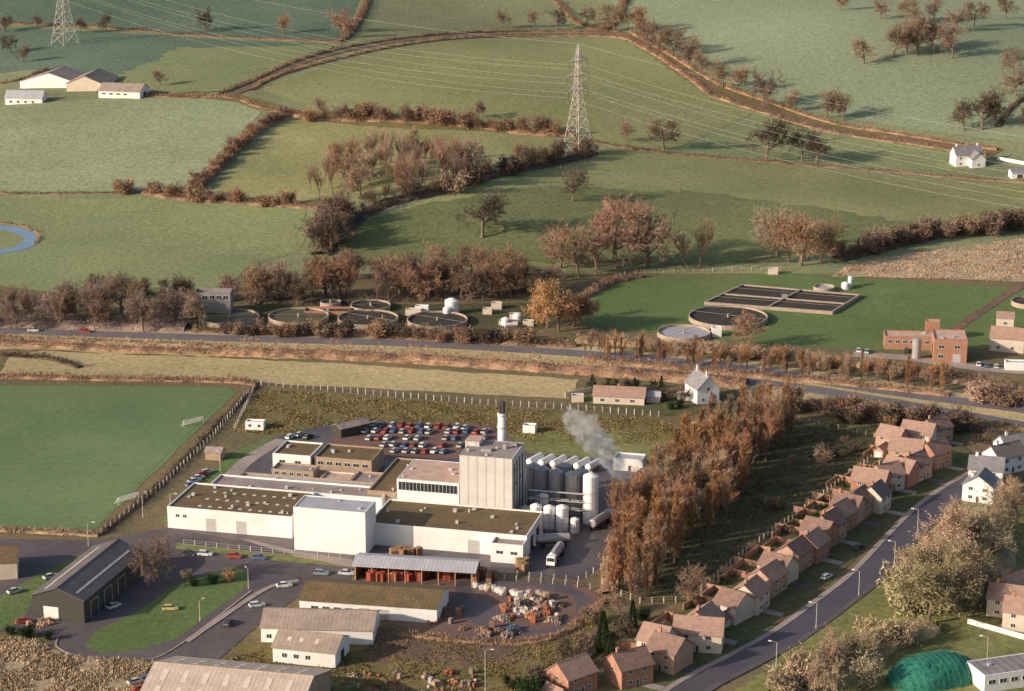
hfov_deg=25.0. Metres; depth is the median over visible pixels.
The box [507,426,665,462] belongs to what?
lawn behind works
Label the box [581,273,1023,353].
grass field
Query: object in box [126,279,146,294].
bare tree
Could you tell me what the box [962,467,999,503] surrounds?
detached house
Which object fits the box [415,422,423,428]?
parked car
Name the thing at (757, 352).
shrub
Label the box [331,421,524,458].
car park
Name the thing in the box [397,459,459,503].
process hall
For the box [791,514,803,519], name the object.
shrub
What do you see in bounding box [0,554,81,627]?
grass plot
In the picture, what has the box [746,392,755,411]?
slender tree
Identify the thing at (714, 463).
poplar tree
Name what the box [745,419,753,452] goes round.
poplar tree
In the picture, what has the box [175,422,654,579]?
factory yard
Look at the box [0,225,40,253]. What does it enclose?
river
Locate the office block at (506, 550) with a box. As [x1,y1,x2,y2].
[491,536,526,563]
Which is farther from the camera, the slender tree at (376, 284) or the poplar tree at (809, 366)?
the slender tree at (376, 284)
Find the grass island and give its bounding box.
[86,566,249,652]
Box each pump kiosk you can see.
[405,307,421,315]
[415,304,428,311]
[483,307,492,314]
[491,301,501,308]
[499,319,517,324]
[509,312,520,318]
[523,319,533,325]
[768,267,777,274]
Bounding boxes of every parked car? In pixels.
[6,587,22,594]
[15,616,32,623]
[27,327,39,331]
[42,573,55,579]
[79,328,90,332]
[105,602,121,609]
[127,677,144,685]
[132,684,142,690]
[140,673,147,678]
[162,604,178,610]
[181,549,196,555]
[185,481,197,486]
[187,477,201,481]
[191,474,204,478]
[195,471,209,475]
[197,549,212,556]
[200,468,213,472]
[223,619,234,626]
[226,552,242,558]
[248,600,265,607]
[250,553,266,559]
[276,581,292,587]
[285,433,294,438]
[294,431,304,436]
[303,433,313,438]
[313,568,329,575]
[338,569,354,575]
[361,428,368,432]
[365,435,373,440]
[370,421,377,426]
[371,427,380,432]
[374,434,383,440]
[378,422,386,427]
[379,441,389,446]
[380,427,389,433]
[383,434,391,439]
[387,421,395,427]
[389,427,397,432]
[389,441,398,446]
[390,447,399,452]
[397,420,404,427]
[398,428,406,433]
[400,442,408,447]
[402,447,410,452]
[403,434,411,439]
[405,422,414,427]
[407,427,415,432]
[409,442,417,447]
[411,448,419,453]
[413,435,422,440]
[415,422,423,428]
[418,428,425,433]
[418,442,426,447]
[421,448,428,453]
[424,423,432,427]
[425,428,433,433]
[430,447,438,453]
[434,422,442,428]
[438,442,446,447]
[439,448,448,453]
[442,423,450,429]
[442,435,449,440]
[444,428,452,433]
[451,435,459,440]
[453,423,461,428]
[453,428,460,433]
[456,442,464,447]
[461,424,469,429]
[461,433,469,439]
[462,428,470,432]
[471,428,480,433]
[480,428,488,433]
[820,573,832,579]
[852,543,864,550]
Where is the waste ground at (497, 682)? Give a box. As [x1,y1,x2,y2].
[229,606,624,690]
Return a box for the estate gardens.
[609,434,971,690]
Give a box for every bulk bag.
[472,582,479,587]
[484,584,490,591]
[491,584,496,591]
[494,586,500,593]
[499,588,506,595]
[501,606,507,612]
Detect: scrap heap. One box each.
[35,621,46,628]
[44,620,55,625]
[347,672,359,677]
[361,687,375,690]
[388,686,402,690]
[399,686,408,690]
[425,617,440,624]
[431,678,442,685]
[442,612,452,616]
[443,668,458,674]
[447,678,460,684]
[458,626,468,630]
[478,630,489,636]
[492,615,500,620]
[492,627,503,633]
[499,603,513,608]
[499,613,510,620]
[500,630,515,638]
[501,617,510,623]
[504,624,522,630]
[512,627,523,634]
[516,606,532,614]
[521,599,531,606]
[524,609,541,618]
[531,596,548,604]
[536,602,548,607]
[539,606,552,616]
[543,616,554,623]
[552,618,561,626]
[556,602,565,608]
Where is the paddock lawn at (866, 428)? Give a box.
[801,422,899,433]
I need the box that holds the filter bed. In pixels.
[704,284,860,314]
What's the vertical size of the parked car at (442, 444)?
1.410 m
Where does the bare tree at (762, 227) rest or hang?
on the ground at (392, 18)
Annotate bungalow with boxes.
[592,383,646,404]
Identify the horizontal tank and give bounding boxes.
[504,322,517,327]
[526,452,543,463]
[538,453,555,465]
[550,455,566,468]
[564,456,578,465]
[573,457,590,468]
[585,458,601,472]
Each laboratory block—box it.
[273,440,323,465]
[314,443,383,473]
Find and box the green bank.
[160,437,272,521]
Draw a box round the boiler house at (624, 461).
[613,452,645,471]
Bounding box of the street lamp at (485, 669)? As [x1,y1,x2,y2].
[485,649,493,690]
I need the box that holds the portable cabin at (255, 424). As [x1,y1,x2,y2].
[245,419,265,429]
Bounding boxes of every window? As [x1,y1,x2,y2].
[398,481,456,493]
[988,679,995,684]
[1000,678,1006,682]
[1011,676,1018,681]
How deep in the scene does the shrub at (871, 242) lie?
964.45 m
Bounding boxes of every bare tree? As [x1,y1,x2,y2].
[0,14,13,31]
[0,33,17,52]
[0,298,32,328]
[14,44,30,62]
[28,13,41,27]
[30,289,70,321]
[43,277,80,307]
[56,282,95,318]
[75,17,89,32]
[75,282,102,318]
[76,273,100,293]
[84,269,111,286]
[90,297,117,325]
[97,11,110,31]
[101,272,124,299]
[104,274,149,319]
[116,268,136,297]
[123,292,160,332]
[124,529,181,586]
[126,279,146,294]
[138,276,156,301]
[149,68,167,84]
[155,276,190,305]
[158,286,189,321]
[159,283,184,320]
[170,271,194,301]
[170,276,193,303]
[179,290,210,326]
[189,6,214,30]
[216,271,239,291]
[222,273,241,298]
[240,263,273,304]
[248,272,280,301]
[255,258,295,297]
[259,270,282,300]
[275,11,291,32]
[281,270,308,298]
[288,275,313,305]
[293,214,337,252]
[299,201,336,242]
[300,253,354,297]
[302,249,341,295]
[309,261,339,296]
[311,195,344,218]
[312,96,326,111]
[312,253,344,295]
[314,205,353,250]
[316,193,358,222]
[320,7,351,32]
[320,104,330,115]
[320,183,353,212]
[327,141,362,177]
[331,106,344,116]
[335,138,366,175]
[335,212,353,239]
[336,153,353,181]
[338,13,355,36]
[340,247,366,278]
[343,159,379,198]
[348,250,364,275]
[349,150,375,186]
[358,188,375,204]
[364,250,388,280]
[373,105,386,121]
[376,249,413,293]
[377,251,404,278]
[377,252,417,293]
[392,164,413,189]
[395,264,432,294]
[396,179,414,194]
[398,110,410,122]
[399,173,422,194]
[403,131,428,161]
[408,253,446,290]
[411,256,442,293]
[412,177,424,190]
[412,266,446,301]
[420,240,449,264]
[428,176,440,190]
[428,250,467,276]
[431,254,460,291]
[433,131,454,168]
[442,145,462,177]
[448,263,479,300]
[450,134,488,167]
[453,185,512,237]
[453,244,488,274]
[466,268,496,300]
[470,114,485,127]
[472,256,518,295]
[475,100,485,117]
[483,246,502,275]
[487,117,494,127]
[487,262,526,296]
[493,243,532,289]
[495,8,512,27]
[504,250,530,280]
[512,139,523,156]
[515,113,532,128]
[516,117,533,131]
[516,145,542,165]
[518,156,527,174]
[525,8,544,27]
[525,146,546,164]
[529,263,564,290]
[530,113,543,131]
[535,112,552,130]
[536,146,552,155]
[536,218,590,267]
[543,3,568,29]
[544,234,595,277]
[549,137,567,157]
[549,137,575,156]
[550,119,565,131]
[558,166,595,200]
[563,209,617,269]
[571,143,587,157]
[578,3,597,22]
[586,192,659,267]
[586,375,596,389]
[594,2,628,30]
[605,378,619,385]
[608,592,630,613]
[612,195,686,269]
[618,121,636,141]
[625,4,650,32]
[635,18,655,42]
[644,22,676,51]
[645,116,683,148]
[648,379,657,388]
[653,26,687,56]
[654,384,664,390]
[674,386,691,401]
[674,561,710,600]
[677,33,703,65]
[691,48,714,76]
[708,56,735,87]
[726,65,750,88]
[728,309,768,347]
[744,113,794,159]
[748,203,797,256]
[751,67,788,106]
[757,485,767,494]
[764,214,802,262]
[779,210,837,265]
[780,475,791,487]
[783,86,804,108]
[786,126,821,160]
[787,453,796,463]
[805,135,833,162]
[807,211,850,262]
[815,456,828,472]
[818,85,842,117]
[829,87,854,120]
[834,0,849,9]
[839,434,849,443]
[850,35,877,63]
[874,0,892,17]
[881,22,913,57]
[892,14,923,52]
[896,0,921,23]
[903,9,932,53]
[916,17,945,52]
[924,0,946,19]
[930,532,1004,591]
[934,15,972,58]
[939,494,978,530]
[944,4,965,31]
[947,96,975,130]
[959,502,1009,552]
[963,85,1006,130]
[964,0,990,26]
[974,480,1023,527]
[984,95,1010,126]
[987,474,1023,524]
[994,0,1020,17]
[998,45,1023,74]
[999,66,1023,95]
[1018,108,1023,126]
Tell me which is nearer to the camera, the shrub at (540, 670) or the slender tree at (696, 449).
the shrub at (540, 670)
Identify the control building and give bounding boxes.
[883,330,931,349]
[925,318,939,331]
[931,329,967,362]
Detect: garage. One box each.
[541,681,565,690]
[723,609,732,627]
[873,441,888,457]
[889,482,895,490]
[1007,168,1023,178]
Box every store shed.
[204,446,225,460]
[320,471,355,479]
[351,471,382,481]
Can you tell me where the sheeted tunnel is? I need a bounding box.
[886,649,971,690]
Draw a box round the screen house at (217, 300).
[193,288,233,312]
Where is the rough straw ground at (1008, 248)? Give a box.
[832,239,1023,281]
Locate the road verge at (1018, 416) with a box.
[0,327,1023,432]
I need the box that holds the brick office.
[272,462,319,477]
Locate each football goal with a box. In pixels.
[114,491,138,504]
[181,416,202,425]
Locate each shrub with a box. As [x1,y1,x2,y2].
[4,624,16,634]
[15,621,36,637]
[42,629,53,639]
[111,176,135,194]
[145,180,162,195]
[161,182,180,196]
[176,184,193,195]
[179,567,192,578]
[183,182,205,201]
[186,177,203,187]
[188,165,214,179]
[189,577,199,586]
[191,176,206,186]
[191,189,205,203]
[204,186,226,201]
[205,571,218,584]
[207,158,223,166]
[207,164,219,173]
[215,154,228,164]
[217,152,231,159]
[217,321,232,333]
[220,567,237,581]
[221,144,235,153]
[225,135,243,147]
[226,190,234,202]
[226,322,243,335]
[228,133,249,144]
[228,187,246,202]
[237,130,252,141]
[242,322,257,335]
[245,124,259,134]
[254,321,269,334]
[255,317,277,334]
[256,195,270,206]
[257,117,270,125]
[260,111,275,122]
[265,193,282,206]
[266,322,290,337]
[271,110,284,119]
[273,104,286,112]
[278,188,297,204]
[278,320,298,336]
[294,320,309,336]
[301,107,316,121]
[305,317,322,335]
[312,323,330,338]
[320,320,341,336]
[332,325,349,338]
[333,207,354,222]
[339,316,356,334]
[343,107,360,118]
[351,101,370,117]
[356,98,379,118]
[365,322,386,339]
[366,315,389,338]
[378,105,392,120]
[378,321,399,337]
[393,321,410,338]
[397,101,428,120]
[405,322,429,339]
[411,327,425,338]
[421,107,443,124]
[422,107,443,124]
[422,324,443,338]
[427,109,451,125]
[433,106,458,125]
[433,328,452,342]
[435,169,470,193]
[449,324,466,342]
[454,107,480,128]
[455,325,472,344]
[459,157,490,186]
[467,327,480,341]
[476,324,495,343]
[490,331,505,343]
[491,119,505,132]
[495,153,522,175]
[497,323,514,340]
[500,116,518,132]
[501,671,521,689]
[510,669,546,690]
[511,325,537,346]
[514,328,535,341]
[520,661,547,685]
[538,146,560,163]
[539,116,555,130]
[553,634,575,656]
[566,649,590,657]
[570,134,595,151]
[571,629,593,646]
[577,603,605,625]
[601,381,613,385]
[609,612,638,637]
[621,377,641,386]
[635,602,653,621]
[638,336,652,347]
[644,339,657,351]
[657,386,674,400]
[659,619,669,625]
[661,340,679,353]
[665,400,675,409]
[675,396,684,406]
[678,381,684,390]
[680,344,691,354]
[693,599,702,605]
[705,339,723,353]
[719,575,729,581]
[725,568,734,576]
[726,345,741,360]
[750,344,766,358]
[762,650,816,690]
[764,496,779,510]
[768,344,790,361]
[776,345,792,359]
[776,382,807,400]
[776,524,788,532]
[779,641,831,690]
[784,521,797,525]
[788,392,805,414]
[788,524,798,534]
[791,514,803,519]
[795,351,814,364]
[806,393,832,410]
[811,509,820,516]
[813,441,834,462]
[814,353,832,369]
[817,502,828,510]
[822,397,845,416]
[827,355,842,367]
[828,390,864,412]
[829,404,850,422]
[832,442,847,457]
[844,408,862,424]
[845,440,861,452]
[846,649,891,688]
[848,400,873,422]
[852,612,899,642]
[859,228,889,252]
[861,454,869,460]
[864,359,873,369]
[868,399,898,421]
[872,224,900,244]
[875,396,907,423]
[882,413,899,424]
[886,616,918,647]
[891,364,903,376]
[893,230,911,244]
[895,360,910,374]
[900,224,918,240]
[902,409,922,420]
[903,404,931,420]
[906,218,931,243]
[916,214,942,235]
[916,401,944,419]
[919,218,938,233]
[928,362,944,372]
[938,363,956,375]
[939,220,960,237]
[941,403,979,432]
[945,215,966,233]
[958,213,984,235]
[963,378,989,403]
[975,214,991,234]
[977,208,1005,230]
[979,212,1008,235]
[981,377,1014,406]
[994,388,1017,406]
[996,203,1023,230]
[1004,383,1023,406]
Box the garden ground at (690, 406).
[566,386,761,415]
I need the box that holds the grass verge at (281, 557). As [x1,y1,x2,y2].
[176,542,346,566]
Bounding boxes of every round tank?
[201,308,259,327]
[268,306,328,325]
[320,298,340,306]
[338,309,397,328]
[350,299,390,310]
[407,311,467,330]
[657,324,710,342]
[689,305,767,329]
[813,283,834,291]
[1011,296,1023,308]
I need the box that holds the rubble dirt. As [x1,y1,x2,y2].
[475,585,577,629]
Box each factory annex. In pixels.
[210,474,384,512]
[240,472,373,485]
[368,457,412,502]
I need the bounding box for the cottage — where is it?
[684,363,719,404]
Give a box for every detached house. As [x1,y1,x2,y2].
[544,652,598,690]
[602,645,655,689]
[635,621,678,646]
[646,626,694,674]
[672,614,725,653]
[687,600,726,616]
[712,586,756,625]
[733,574,771,615]
[745,558,789,598]
[756,547,800,583]
[774,534,815,573]
[798,515,839,547]
[803,526,831,563]
[817,506,848,540]
[819,497,858,531]
[829,487,868,524]
[849,465,891,490]
[849,483,874,518]
[865,479,892,514]
[873,460,906,490]
[874,423,909,445]
[882,454,921,488]
[887,436,925,457]
[900,419,938,441]
[904,450,933,481]
[922,437,953,469]
[923,414,954,440]
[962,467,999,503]
[967,450,1005,486]
[980,440,1023,474]
[986,577,1023,617]
[990,568,1023,584]
[992,430,1023,444]
[1001,590,1023,631]
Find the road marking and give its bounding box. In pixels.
[0,327,1023,405]
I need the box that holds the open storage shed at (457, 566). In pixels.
[352,552,481,586]
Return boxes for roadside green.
[734,496,1023,690]
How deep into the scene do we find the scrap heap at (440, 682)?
551.52 m
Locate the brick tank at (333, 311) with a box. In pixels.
[304,306,350,315]
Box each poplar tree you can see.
[604,335,609,356]
[607,535,622,589]
[608,511,623,542]
[609,492,623,537]
[612,526,626,587]
[619,336,622,358]
[620,523,635,582]
[621,512,635,558]
[623,531,638,592]
[626,553,638,599]
[629,476,641,512]
[629,528,636,563]
[631,491,644,527]
[631,493,644,536]
[634,338,637,359]
[636,517,644,560]
[637,540,653,596]
[638,334,642,356]
[640,330,644,358]
[640,498,647,528]
[640,546,648,585]
[642,512,654,553]
[647,482,662,512]
[648,455,656,474]
[648,480,656,512]
[648,501,653,538]
[651,497,661,538]
[652,443,662,465]
[652,537,663,584]
[653,447,665,479]
[653,473,665,513]
[656,338,660,361]
[657,488,670,524]
[657,513,666,551]
[658,525,665,567]
[662,497,669,545]
[663,454,674,492]
[663,497,674,551]
[664,438,675,484]
[664,499,684,562]
[672,426,681,470]
[672,486,683,533]
[674,445,681,481]
[677,497,686,547]
[678,463,686,484]
[679,411,687,450]
[680,412,691,431]
[680,414,689,459]
[681,424,691,469]
[684,481,697,535]
[685,341,690,366]
[685,477,692,511]
[687,421,699,464]
[689,427,699,472]
[689,452,702,501]
[689,469,698,512]
[690,339,694,364]
[692,334,698,363]
[696,407,706,443]
[698,423,705,460]
[702,483,716,532]
[706,390,717,431]
[706,412,718,446]
[707,470,720,519]
[708,457,720,504]
[710,428,718,454]
[712,349,714,368]
[712,442,721,479]
[713,347,717,368]
[717,400,725,441]
[721,467,732,512]
[722,413,731,436]
[722,438,730,468]
[725,394,733,427]
[727,459,733,490]
[729,466,740,506]
[733,399,742,424]
[735,382,747,415]
[735,433,742,471]
[736,439,750,493]
[737,416,743,441]
[738,392,748,426]
[738,431,753,486]
[740,433,752,468]
[741,400,753,425]
[742,427,751,457]
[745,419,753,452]
[749,424,759,461]
[750,400,756,430]
[752,386,762,433]
[752,408,758,437]
[756,417,763,455]
[757,380,763,413]
[761,353,765,373]
[764,381,772,412]
[773,407,780,442]
[776,412,785,445]
[781,376,791,422]
[782,352,785,373]
[784,352,788,371]
[785,394,797,438]
[799,349,804,376]
[807,352,811,375]
[827,355,832,378]
[859,350,864,380]
[887,358,890,381]
[904,354,910,386]
[929,366,934,388]
[939,360,945,389]
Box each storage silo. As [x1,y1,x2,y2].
[443,306,450,313]
[445,298,458,312]
[501,317,509,325]
[513,313,521,322]
[520,505,529,509]
[526,463,540,502]
[530,503,541,510]
[535,466,548,502]
[537,493,548,510]
[543,504,554,529]
[549,469,563,512]
[556,504,568,531]
[557,462,571,504]
[565,470,579,516]
[570,517,579,532]
[574,468,588,507]
[583,472,598,524]
[841,281,849,289]
[848,276,852,286]
[912,337,921,358]
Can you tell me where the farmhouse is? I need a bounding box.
[949,142,983,166]
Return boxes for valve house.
[523,422,536,433]
[711,326,721,336]
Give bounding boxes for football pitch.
[0,385,235,528]
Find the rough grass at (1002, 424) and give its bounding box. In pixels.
[854,397,1023,433]
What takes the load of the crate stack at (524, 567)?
on the factory yard at (584, 547)
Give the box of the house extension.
[968,150,985,167]
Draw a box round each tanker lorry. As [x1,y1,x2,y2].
[533,533,570,547]
[546,541,564,566]
[589,508,614,529]
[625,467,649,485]
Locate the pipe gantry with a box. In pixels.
[528,489,590,522]
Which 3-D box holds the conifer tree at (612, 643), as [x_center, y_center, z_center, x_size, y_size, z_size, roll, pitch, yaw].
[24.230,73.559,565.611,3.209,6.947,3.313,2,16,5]
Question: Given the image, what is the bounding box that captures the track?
[225,438,285,474]
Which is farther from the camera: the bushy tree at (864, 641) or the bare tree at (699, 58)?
the bare tree at (699, 58)
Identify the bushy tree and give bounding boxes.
[523,277,564,327]
[525,275,583,331]
[562,289,601,326]
[802,653,846,690]
[808,622,853,664]
[839,624,881,658]
[875,559,942,617]
[880,541,947,599]
[887,540,980,620]
[908,502,981,558]
[920,532,991,613]
[962,508,1017,559]
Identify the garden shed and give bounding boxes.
[572,393,583,402]
[645,391,660,402]
[677,391,688,400]
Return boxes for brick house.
[989,325,1023,353]
[996,311,1014,326]
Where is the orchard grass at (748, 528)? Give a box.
[606,421,875,604]
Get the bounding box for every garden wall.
[565,387,591,396]
[618,640,636,648]
[967,618,1023,639]
[997,156,1023,164]
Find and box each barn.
[20,66,84,87]
[30,538,143,622]
[65,68,117,91]
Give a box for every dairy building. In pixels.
[167,482,314,537]
[375,499,542,555]
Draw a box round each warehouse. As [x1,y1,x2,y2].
[140,656,331,690]
[298,577,449,622]
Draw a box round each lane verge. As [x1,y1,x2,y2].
[160,92,571,136]
[597,29,1003,156]
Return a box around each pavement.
[55,591,250,660]
[184,579,299,641]
[661,471,967,690]
[704,495,961,690]
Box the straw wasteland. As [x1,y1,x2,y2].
[0,639,153,690]
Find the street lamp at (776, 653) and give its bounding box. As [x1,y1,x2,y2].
[768,640,776,668]
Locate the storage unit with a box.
[0,545,18,579]
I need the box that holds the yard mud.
[358,575,598,640]
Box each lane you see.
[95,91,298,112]
[225,33,993,152]
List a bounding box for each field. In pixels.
[0,0,358,39]
[0,28,334,92]
[0,97,260,193]
[0,197,317,297]
[0,351,578,398]
[116,44,340,92]
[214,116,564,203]
[262,38,753,151]
[331,186,906,264]
[333,147,1023,266]
[363,633,532,666]
[612,0,1023,141]
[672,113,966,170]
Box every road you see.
[0,327,1023,412]
[620,366,1023,429]
[670,475,967,690]
[853,351,1023,373]
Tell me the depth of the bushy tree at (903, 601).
591.92 m
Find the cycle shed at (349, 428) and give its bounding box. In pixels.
[331,417,370,437]
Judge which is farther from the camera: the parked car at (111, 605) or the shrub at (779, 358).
the shrub at (779, 358)
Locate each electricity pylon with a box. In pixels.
[51,0,78,45]
[563,44,593,151]
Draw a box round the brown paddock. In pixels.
[230,389,674,444]
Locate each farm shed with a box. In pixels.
[4,90,46,104]
[97,82,149,98]
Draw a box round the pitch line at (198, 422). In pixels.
[171,394,226,449]
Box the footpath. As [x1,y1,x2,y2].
[950,282,1023,329]
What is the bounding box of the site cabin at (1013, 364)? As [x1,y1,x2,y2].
[1004,359,1023,370]
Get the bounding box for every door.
[43,606,58,619]
[90,596,98,617]
[104,584,112,605]
[118,574,125,594]
[206,518,215,531]
[236,521,245,533]
[340,647,344,660]
[377,609,388,619]
[468,539,479,553]
[530,533,533,551]
[875,451,881,457]
[953,354,960,361]
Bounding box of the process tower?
[459,435,523,508]
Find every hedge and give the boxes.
[0,20,341,42]
[0,67,47,83]
[0,189,148,193]
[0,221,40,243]
[0,311,189,332]
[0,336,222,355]
[0,350,82,368]
[0,370,260,385]
[0,524,99,536]
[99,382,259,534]
[141,184,319,209]
[143,92,288,111]
[183,107,291,194]
[191,320,576,347]
[211,336,748,388]
[218,27,618,94]
[243,282,580,304]
[249,31,710,94]
[287,108,573,136]
[306,146,599,255]
[338,0,371,40]
[377,595,605,645]
[537,622,614,690]
[551,0,606,30]
[574,332,874,367]
[580,270,642,296]
[583,352,950,396]
[595,139,1023,182]
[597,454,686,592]
[599,0,630,30]
[627,29,998,149]
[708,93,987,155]
[763,611,943,690]
[797,398,1023,439]
[831,219,1022,261]
[871,359,1023,392]
[967,432,995,446]
[967,498,1023,584]
[995,94,1023,127]
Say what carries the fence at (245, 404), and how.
on the ground at (392, 18)
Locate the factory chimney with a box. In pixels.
[497,400,506,440]
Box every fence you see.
[101,386,250,534]
[183,539,349,559]
[234,383,254,429]
[261,379,665,416]
[484,574,602,589]
[517,561,604,580]
[565,266,790,276]
[602,452,874,603]
[652,612,667,622]
[662,610,677,619]
[683,595,697,609]
[687,592,713,602]
[701,585,714,595]
[706,583,731,591]
[718,568,732,583]
[720,566,750,577]
[729,558,742,568]
[735,556,756,567]
[745,545,759,558]
[747,542,776,550]
[763,536,776,546]
[771,525,784,538]
[775,522,798,532]
[777,536,791,543]
[792,508,804,517]
[792,518,802,524]
[793,506,819,514]
[800,416,875,437]
[802,502,811,508]
[805,498,828,506]
[812,492,831,498]
[812,494,824,505]
[826,475,837,487]
[832,488,849,493]
[835,474,850,482]
[842,471,851,481]
[859,463,873,467]
[864,446,874,455]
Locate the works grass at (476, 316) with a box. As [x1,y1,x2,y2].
[187,303,572,331]
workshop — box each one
[259,607,380,644]
[271,628,350,667]
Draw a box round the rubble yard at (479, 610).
[452,578,593,634]
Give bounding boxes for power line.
[68,1,564,97]
[110,4,564,83]
[140,16,580,93]
[143,4,576,78]
[158,5,566,68]
[178,3,572,64]
[268,2,575,43]
[575,86,1020,191]
[581,44,1023,136]
[589,94,1023,199]
[590,75,1020,173]
[590,79,1006,179]
[597,68,1023,166]
[613,112,1020,207]
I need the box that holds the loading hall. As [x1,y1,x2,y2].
[293,495,375,554]
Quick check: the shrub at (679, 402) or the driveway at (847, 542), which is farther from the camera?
the shrub at (679, 402)
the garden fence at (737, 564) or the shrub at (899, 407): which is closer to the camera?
the garden fence at (737, 564)
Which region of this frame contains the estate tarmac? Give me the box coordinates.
[0,528,353,666]
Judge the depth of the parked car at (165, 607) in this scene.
595.31 m
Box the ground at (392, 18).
[0,0,1023,690]
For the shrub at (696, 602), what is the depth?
597.66 m
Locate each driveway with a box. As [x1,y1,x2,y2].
[639,683,664,690]
[681,667,705,674]
[724,638,738,644]
[762,609,783,616]
[790,581,811,587]
[821,558,843,564]
[839,539,859,544]
[859,521,879,526]
[885,510,904,515]
[895,489,916,493]
[925,478,943,483]
[943,466,964,470]
[948,441,963,445]
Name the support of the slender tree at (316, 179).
on the field at (273, 160)
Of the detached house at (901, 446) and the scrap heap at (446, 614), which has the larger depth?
the detached house at (901, 446)
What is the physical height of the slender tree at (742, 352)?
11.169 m
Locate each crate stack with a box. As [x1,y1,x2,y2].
[366,571,374,580]
[375,572,381,581]
[379,573,383,581]
[385,572,390,580]
[390,549,397,554]
[390,571,398,581]
[398,548,405,554]
[398,570,403,580]
[406,547,413,554]
[406,573,412,581]
[414,546,422,555]
[416,571,422,580]
[428,676,432,683]
[432,680,437,687]
[436,571,442,578]
[443,572,448,580]
[448,617,453,623]
[451,572,454,579]
[455,607,461,615]
[461,679,466,686]
[466,679,471,686]
[469,667,473,673]
[472,572,478,581]
[479,567,486,577]
[486,572,490,582]
[489,569,496,579]
[489,620,494,628]
[515,599,520,607]
[517,558,522,569]
[517,590,522,598]
[521,562,528,572]
[523,556,529,564]
[530,614,536,622]
[543,591,548,599]
[549,599,555,607]
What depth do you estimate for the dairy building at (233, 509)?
652.42 m
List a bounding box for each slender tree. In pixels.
[0,285,13,316]
[4,278,19,305]
[15,284,35,320]
[16,282,28,306]
[26,291,37,315]
[36,292,45,318]
[48,291,66,328]
[79,293,94,322]
[81,284,102,317]
[87,293,102,329]
[89,298,101,319]
[91,275,110,317]
[98,284,112,317]
[123,284,136,321]
[130,285,145,324]
[156,293,168,320]
[165,289,173,319]
[183,287,196,325]
[264,256,285,303]
[304,156,315,193]
[310,165,324,198]
[315,150,331,182]
[324,154,339,193]
[329,139,340,175]
[335,138,353,159]
[339,101,347,117]
[339,254,362,295]
[342,146,352,177]
[344,258,359,297]
[348,127,361,169]
[359,198,365,211]
[361,125,379,161]
[364,148,379,184]
[366,142,378,179]
[368,268,384,298]
[369,189,378,206]
[375,143,388,175]
[377,136,391,157]
[378,128,389,169]
[381,138,395,181]
[382,157,392,184]
[382,177,391,197]
[386,127,397,166]
[393,157,408,175]
[395,136,404,158]
[395,146,405,165]
[396,130,412,161]
[400,152,408,174]
[400,252,421,293]
[403,149,414,177]
[405,122,420,141]
[405,133,411,159]
[410,140,421,174]
[411,138,423,176]
[414,149,428,181]
[415,157,428,187]
[420,134,429,156]
[420,159,430,184]
[426,137,436,169]
[431,135,444,170]
[432,137,448,174]
[436,139,450,172]
[437,136,449,171]
[447,133,459,160]
[448,152,460,168]
[450,159,462,176]
[460,154,471,168]
[463,135,472,159]
[466,242,492,289]
[485,159,492,170]
[515,258,532,289]
[580,340,587,355]
[584,331,597,346]
[586,329,595,356]
[593,140,598,153]
[595,331,605,350]
[601,339,605,351]
[604,477,635,520]
[606,340,612,355]
[609,328,620,358]
[611,479,634,517]
[618,339,627,354]
[618,507,643,538]
[621,497,634,523]
[623,466,644,504]
[630,463,655,501]
[633,463,652,502]
[633,525,660,582]
[634,517,664,572]
[640,469,660,495]
[643,470,656,500]
[644,464,664,491]
[648,439,668,468]
[656,450,680,482]
[657,346,664,361]
[662,344,667,363]
[664,462,693,490]
[664,520,677,558]
[669,477,698,517]
[670,229,692,268]
[670,337,678,356]
[672,338,681,365]
[673,453,692,484]
[674,434,700,464]
[675,481,700,528]
[679,464,691,485]
[686,436,712,478]
[689,217,717,267]
[693,483,705,525]
[694,348,704,365]
[696,410,717,456]
[697,441,723,494]
[698,343,704,366]
[700,448,733,499]
[706,406,729,429]
[706,445,728,470]
[708,429,722,482]
[709,416,724,441]
[710,472,740,519]
[715,429,741,472]
[717,341,726,367]
[717,422,740,443]
[721,343,728,367]
[721,410,750,438]
[725,354,732,369]
[733,434,755,461]
[735,350,743,369]
[739,341,747,364]
[743,348,751,371]
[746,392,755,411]
[752,390,778,449]
[756,416,778,461]
[759,382,779,414]
[761,399,785,447]
[764,387,789,438]
[766,356,771,371]
[767,345,780,372]
[781,407,799,441]
[796,348,807,374]
[810,350,818,373]
[816,355,827,375]
[837,364,845,378]
[838,238,844,258]
[842,347,853,366]
[842,356,851,379]
[848,362,856,379]
[849,244,856,260]
[854,236,861,249]
[859,357,869,378]
[872,353,881,383]
[875,232,881,249]
[875,356,891,382]
[887,363,895,383]
[890,225,901,247]
[896,219,910,235]
[903,358,914,375]
[911,360,919,386]
[912,361,920,378]
[921,366,928,385]
[972,370,987,385]
[984,375,996,401]
[1000,207,1009,232]
[1011,384,1022,407]
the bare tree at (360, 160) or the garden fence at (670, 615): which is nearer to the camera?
the garden fence at (670, 615)
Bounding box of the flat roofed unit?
[966,653,1023,690]
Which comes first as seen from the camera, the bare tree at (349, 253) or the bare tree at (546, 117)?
the bare tree at (349, 253)
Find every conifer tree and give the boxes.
[593,611,611,652]
[605,633,615,656]
[628,600,637,627]
[658,376,663,392]

